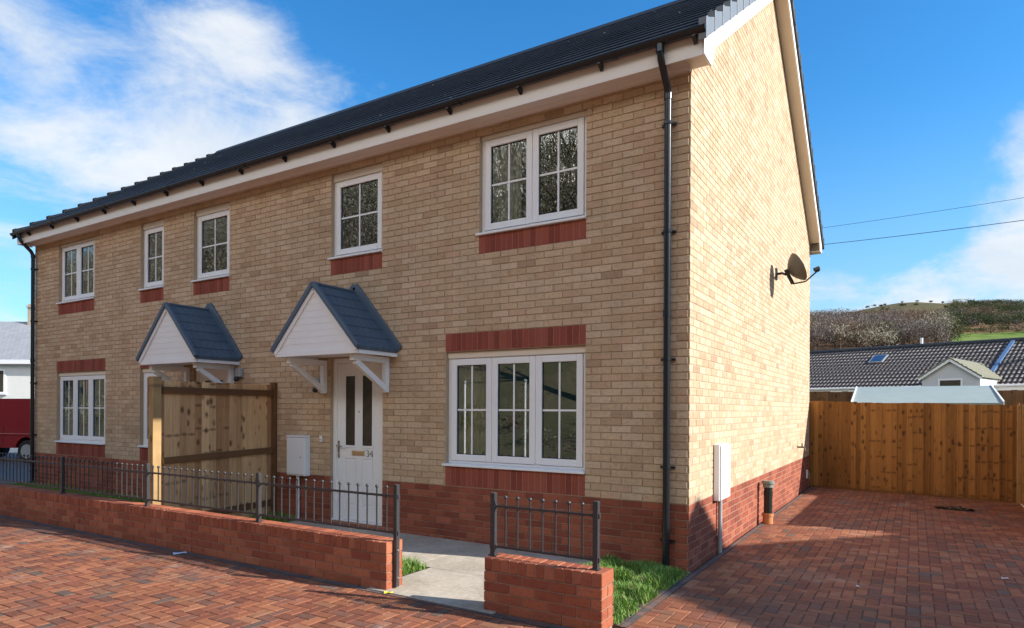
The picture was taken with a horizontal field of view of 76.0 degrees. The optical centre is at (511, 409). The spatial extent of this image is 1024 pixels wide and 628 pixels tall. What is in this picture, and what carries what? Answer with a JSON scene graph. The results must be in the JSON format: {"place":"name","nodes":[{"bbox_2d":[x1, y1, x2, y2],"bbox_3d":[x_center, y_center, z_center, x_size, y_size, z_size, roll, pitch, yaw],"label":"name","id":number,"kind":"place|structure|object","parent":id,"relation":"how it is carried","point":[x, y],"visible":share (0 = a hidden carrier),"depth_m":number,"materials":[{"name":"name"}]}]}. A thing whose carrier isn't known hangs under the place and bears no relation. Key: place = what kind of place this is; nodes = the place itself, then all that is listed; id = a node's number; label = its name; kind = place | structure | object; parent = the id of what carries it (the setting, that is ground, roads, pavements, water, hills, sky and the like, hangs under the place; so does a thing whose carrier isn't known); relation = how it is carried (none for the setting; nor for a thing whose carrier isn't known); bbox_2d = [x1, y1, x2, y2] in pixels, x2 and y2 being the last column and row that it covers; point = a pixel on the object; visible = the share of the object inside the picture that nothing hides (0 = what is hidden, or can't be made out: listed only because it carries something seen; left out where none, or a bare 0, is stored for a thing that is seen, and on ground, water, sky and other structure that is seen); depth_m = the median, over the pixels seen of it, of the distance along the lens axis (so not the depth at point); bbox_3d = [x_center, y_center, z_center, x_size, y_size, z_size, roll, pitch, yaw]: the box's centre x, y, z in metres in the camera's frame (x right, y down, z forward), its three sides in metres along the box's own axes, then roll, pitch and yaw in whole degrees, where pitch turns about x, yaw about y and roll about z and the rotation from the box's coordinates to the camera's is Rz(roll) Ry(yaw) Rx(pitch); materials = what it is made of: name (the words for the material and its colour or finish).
{"place":"outdoors","nodes":[
{"label":"outdoors","id":0,"kind":"place"},
{"bbox_2d":[0,448,34,483],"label":"side road","id":1,"kind":"structure","parent":0,"point":[13,450],"depth_m":17.25,"materials":[{"name":"grey asphalt"}]},
{"bbox_2d":[0,399,34,462],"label":"parked van","id":2,"kind":"object","parent":1,"relation":"on","point":[14,423],"visible":0.39,"depth_m":19.44,"materials":[{"name":"red paint"}]},
{"bbox_2d":[2,481,144,502],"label":"grass","id":3,"kind":"structure","parent":0,"point":[89,493],"depth_m":12.17,"materials":[{"name":"green plant"}]},
{"bbox_2d":[0,517,543,627],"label":"road","id":4,"kind":"structure","parent":0,"point":[50,577],"depth_m":5.70,"materials":[{"name":"red brick"}]},
{"bbox_2d":[109,495,686,627],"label":"soil","id":5,"kind":"structure","parent":0,"point":[613,582],"depth_m":6.34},
{"bbox_2d":[148,376,276,516],"bbox_3d":[-4.074,0.596,9.088,0.120,2.030,1.896,0,0,32],"label":"divider fence","id":6,"kind":"object","parent":5,"relation":"on","point":[227,428],"visible":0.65,"depth_m":9.02,"materials":[{"name":"brown wood"}]},
{"bbox_2d":[242,510,425,575],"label":"grass","id":7,"kind":"structure","parent":5,"relation":"on","point":[411,565],"depth_m":6.73,"materials":[{"name":"green plant"}]},
{"bbox_2d":[575,552,688,624],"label":"grass","id":8,"kind":"structure","parent":5,"relation":"on","point":[640,581],"depth_m":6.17,"materials":[{"name":"green plant"}]},
{"bbox_2d":[10,473,809,571],"bbox_3d":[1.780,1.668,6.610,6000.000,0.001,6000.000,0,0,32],"label":"ground","id":9,"kind":"structure","parent":0,"point":[699,567],"depth_m":10.72,"materials":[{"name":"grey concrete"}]},
{"bbox_2d":[0,304,34,398],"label":"white house","id":10,"kind":"structure","parent":9,"relation":"on","point":[15,343],"depth_m":44.01,"materials":[{"name":"paint"}]},
{"bbox_2d":[0,369,6,394],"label":"window","id":11,"kind":"structure","parent":10,"relation":"in","point":[2,371],"depth_m":43.94,"materials":[{"name":"white plastic"}]},
{"bbox_2d":[0,483,401,589],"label":"garden wall","id":12,"kind":"structure","parent":9,"relation":"on","point":[358,559],"depth_m":7.12,"materials":[{"name":"brick"}]},
{"bbox_2d":[0,452,399,586],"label":"railing","id":13,"kind":"object","parent":12,"relation":"on","point":[259,483],"visible":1,"depth_m":7.30,"materials":[{"name":"black metal"}]},
{"bbox_2d":[0,515,569,627],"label":"kerb","id":14,"kind":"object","parent":9,"relation":"on","point":[517,619],"depth_m":6.40,"materials":[{"name":"red brick"}]},
{"bbox_2d":[10,0,823,571],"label":"semi detached house","id":15,"kind":"structure","parent":9,"relation":"on","point":[618,310],"depth_m":8.53,"materials":[{"name":"brick"}]},
{"bbox_2d":[56,237,94,304],"bbox_3d":[-8.658,-2.753,13.075,1.439,1.212,0.156,0,0,32],"label":"window","id":16,"kind":"structure","parent":15,"relation":"in","point":[77,257],"depth_m":13.08,"materials":[{"name":"white plastic"}]},
{"bbox_2d":[54,371,105,444],"bbox_3d":[-8.515,-0.045,12.979,1.914,1.417,0.156,0,0,32],"label":"window","id":17,"kind":"structure","parent":15,"relation":"in","point":[82,394],"depth_m":13.01,"materials":[{"name":"white plastic"}]},
{"bbox_2d":[137,219,163,290],"bbox_3d":[-6.379,-2.742,11.676,0.757,1.212,0.156,0,0,32],"label":"window","id":18,"kind":"structure","parent":15,"relation":"in","point":[153,231],"depth_m":11.72,"materials":[{"name":"white plastic"}]},
{"bbox_2d":[137,368,163,447],"bbox_3d":[-6.391,-0.035,11.676,0.757,1.417,0.156,0,0,32],"label":"window","id":19,"kind":"structure","parent":15,"relation":"in","point":[146,371],"depth_m":11.81,"materials":[{"name":"white plastic"}]},
{"bbox_2d":[190,202,229,282],"bbox_3d":[-4.917,-2.735,10.779,0.987,1.212,0.156,0,0,32],"label":"window","id":20,"kind":"structure","parent":15,"relation":"in","point":[213,223],"depth_m":10.82,"materials":[{"name":"white plastic"}]},
{"bbox_2d":[234,368,242,381],"bbox_3d":[-4.295,-0.544,10.268,0.120,0.212,0.125,0,0,32],"label":"wall lamp","id":21,"kind":"object","parent":15,"relation":"attached to","point":[238,372],"visible":1,"depth_m":10.25,"materials":[{"name":"grey plastic"}]},
{"bbox_2d":[286,435,309,518],"bbox_3d":[-3.119,0.989,9.547,0.400,1.232,0.118,0,0,32],"label":"meter box","id":22,"kind":"object","parent":15,"relation":"attached to","point":[298,456],"visible":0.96,"depth_m":9.49,"materials":[{"name":"white plastic"}]},
{"bbox_2d":[287,438,303,474],"bbox_3d":[-3.141,0.675,9.509,0.360,0.520,0.012,0,0,32],"label":"box door","id":23,"kind":"structure","parent":22,"relation":"in","point":[295,446],"depth_m":9.50,"materials":[{"name":"white plastic"}]},
{"bbox_2d":[312,378,319,392],"bbox_3d":[-2.787,-0.347,9.343,0.120,0.212,0.125,0,0,32],"label":"wall lamp","id":24,"kind":"object","parent":15,"relation":"attached to","point":[314,390],"visible":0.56,"depth_m":9.31,"materials":[{"name":"grey plastic"}]},
{"bbox_2d":[327,163,382,259],"bbox_3d":[-2.141,-2.722,9.076,1.002,1.212,0.156,0,0,32],"label":"window","id":25,"kind":"structure","parent":15,"relation":"in","point":[358,193],"depth_m":9.09,"materials":[{"name":"white plastic"}]},
{"bbox_2d":[442,346,585,473],"bbox_3d":[-0.005,-0.005,7.757,1.952,1.417,0.156,0,0,32],"label":"window","id":26,"kind":"structure","parent":15,"relation":"in","point":[536,357],"depth_m":7.71,"materials":[{"name":"white plastic"}]},
{"bbox_2d":[459,365,485,454],"bbox_3d":[-0.528,-0.052,8.303,0.480,1.400,0.048,0,0,32],"label":"window pane","id":27,"kind":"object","parent":26,"relation":"attached to","point":[479,402],"visible":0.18,"depth_m":8.28,"materials":[{"name":"clear glass"}]},
{"bbox_2d":[475,111,586,235],"bbox_3d":[0.218,-2.711,7.628,1.457,1.212,0.156,0,0,32],"label":"window","id":28,"kind":"structure","parent":15,"relation":"in","point":[532,134],"depth_m":7.62,"materials":[{"name":"white plastic"}]},
{"bbox_2d":[493,141,521,222],"bbox_3d":[-0.089,-2.720,8.042,0.480,1.260,0.048,0,0,32],"label":"window pane","id":29,"kind":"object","parent":28,"relation":"attached to","point":[500,192],"visible":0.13,"depth_m":8.01,"materials":[{"name":"clear glass"}]},
{"bbox_2d":[577,128,577,166],"bbox_3d":[0.836,-2.716,7.474,0.210,1.260,0.048,0,0,32],"label":"curtain","id":30,"kind":"object","parent":15,"relation":"hanging from","point":[577,147],"depth_m":7.53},
{"bbox_2d":[713,443,729,553],"bbox_3d":[2.423,1.021,7.566,0.086,1.260,0.450,0,0,32],"label":"meter box","id":31,"kind":"object","parent":15,"relation":"attached to","point":[721,485],"visible":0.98,"depth_m":7.45,"materials":[{"name":"white plastic"}]},
{"bbox_2d":[720,444,729,499],"bbox_3d":[2.455,0.712,7.548,0.016,0.610,0.420,0,0,32],"label":"box door","id":32,"kind":"structure","parent":31,"relation":"in","point":[724,449],"depth_m":7.49,"materials":[{"name":"white plastic"}]},
{"bbox_2d":[775,253,819,284],"bbox_3d":[4.453,-2.208,10.361,0.689,0.490,0.389,0,0,43],"label":"satellite dish","id":33,"kind":"object","parent":15,"relation":"attached to","point":[796,267],"visible":1,"depth_m":10.23,"materials":[{"name":"black metal"}]},
{"bbox_2d":[484,553,613,627],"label":"garden wall","id":34,"kind":"structure","parent":9,"relation":"on","point":[568,594],"depth_m":5.01,"materials":[{"name":"brick"}]},
{"bbox_2d":[488,492,601,570],"bbox_3d":[0.240,0.940,5.152,0.987,0.515,0.060,0,0,32],"label":"railing","id":35,"kind":"object","parent":34,"relation":"on","point":[595,515],"visible":1,"depth_m":5.12,"materials":[{"name":"black metal"}]},
{"bbox_2d":[613,572,692,627],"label":"lawn kerb","id":36,"kind":"structure","parent":9,"relation":"on","point":[663,591],"depth_m":5.54,"materials":[{"name":"grey concrete"}]},
{"bbox_2d":[619,487,813,627],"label":"driveway edging","id":37,"kind":"object","parent":9,"relation":"on","point":[646,609],"visible":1,"depth_m":6.47,"materials":[{"name":"grey concrete"}]},
{"bbox_2d":[809,337,1023,391],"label":"bungalow","id":38,"kind":"object","parent":9,"relation":"on","point":[998,364],"visible":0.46,"depth_m":28.01,"materials":[{"name":"tile"}]},
{"bbox_2d":[809,390,1023,472],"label":"back garden fence","id":39,"kind":"object","parent":9,"relation":"on","point":[1010,397],"visible":0.09,"depth_m":17.04,"materials":[{"name":"wood"}]},
{"bbox_3d":[24.956,-3.423,24.000,1.000,11.341,0.300,0,0,32],"label":"telegraph pole","id":40,"kind":"object","parent":9,"relation":"on","visible":0},
{"bbox_2d":[824,198,1019,227],"bbox_3d":[16.407,-9.716,34.000,0.018,1.779,26.351,0,0,-41],"label":"overhead cable","id":41,"kind":"object","parent":40,"relation":"attached to","point":[928,212],"visible":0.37,"depth_m":30.50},
{"bbox_2d":[824,220,1023,244],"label":"overhead cable","id":42,"kind":"object","parent":40,"relation":"attached to","point":[929,232],"visible":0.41,"depth_m":30.50,"materials":[{"name":"black rubber"}]},
{"bbox_2d":[285,520,591,613],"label":"path","id":43,"kind":"structure","parent":0,"point":[452,574],"depth_m":6.72,"materials":[{"name":"concrete"}]},
{"bbox_2d":[0,0,1023,321],"label":"sky","id":44,"kind":"structure","parent":0,"point":[914,106],"materials":[{"name":"blue"}]},
{"bbox_2d":[628,487,1023,627],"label":"driveway","id":45,"kind":"structure","parent":0,"point":[813,557],"depth_m":6.70,"materials":[{"name":"red brick"}]},
{"bbox_2d":[762,480,774,523],"bbox_3d":[3.711,1.340,9.505,0.169,0.615,0.172,0,-3,32],"label":"vent pipe","id":46,"kind":"object","parent":45,"relation":"on","point":[768,514],"visible":1,"depth_m":9.45,"materials":[{"name":"black plastic"}]},
{"bbox_2d":[809,401,1019,503],"bbox_3d":[7.780,0.768,12.978,3.626,1.897,0.160,0,0,43],"label":"fence","id":47,"kind":"object","parent":45,"relation":"on","point":[958,451],"visible":0.93,"depth_m":12.78,"materials":[{"name":"brown wood"}]},
{"bbox_2d":[934,506,974,510],"bbox_3d":[7.371,1.647,10.943,0.583,0.086,0.316,0,0,42],"label":"leaf pile","id":48,"kind":"object","parent":45,"relation":"in","point":[959,508],"visible":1,"depth_m":10.90,"materials":[{"name":"plant"}]},
{"bbox_2d":[1016,404,1023,504],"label":"side fence","id":49,"kind":"object","parent":45,"relation":"on","point":[1020,460],"visible":1,"depth_m":11.61,"materials":[{"name":"brown wood"}]},
{"bbox_2d":[810,302,1023,350],"bbox_3d":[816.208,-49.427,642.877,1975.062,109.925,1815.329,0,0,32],"label":"hill","id":50,"kind":"structure","parent":0,"point":[983,335],"depth_m":297.11,"materials":[{"name":"green plant"}]},
{"bbox_2d":[820,323,859,348],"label":"bare tree","id":51,"kind":"object","parent":50,"relation":"on","point":[843,335],"visible":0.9,"depth_m":213.03,"materials":[{"name":"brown plant"}]},
{"bbox_2d":[844,322,890,346],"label":"bare tree","id":52,"kind":"object","parent":50,"relation":"on","point":[868,332],"visible":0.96,"depth_m":209.83,"materials":[{"name":"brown plant"}]},
{"bbox_2d":[857,329,900,345],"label":"bare tree","id":53,"kind":"object","parent":50,"relation":"on","point":[887,335],"visible":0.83,"depth_m":211.53,"materials":[{"name":"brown plant"}]},
{"bbox_2d":[896,318,936,343],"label":"bare tree","id":54,"kind":"object","parent":50,"relation":"on","point":[916,329],"visible":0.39,"depth_m":221.08,"materials":[{"name":"brown plant"}]},
{"bbox_2d":[810,298,1023,349],"bbox_3d":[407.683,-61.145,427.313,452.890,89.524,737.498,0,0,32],"label":"woodland","id":55,"kind":"object","parent":50,"relation":"on","point":[992,310],"visible":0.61,"depth_m":265.34,"materials":[{"name":"brown plant"}]},
{"bbox_2d":[903,311,961,342],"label":"bare tree","id":56,"kind":"object","parent":50,"relation":"on","point":[945,313],"visible":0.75,"depth_m":215.96,"materials":[{"name":"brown plant"}]},
{"bbox_2d":[851,385,1004,404],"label":"garden shed","id":57,"kind":"structure","parent":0,"point":[982,395],"depth_m":13.90,"materials":[{"name":"grey fabric"}]}
]}

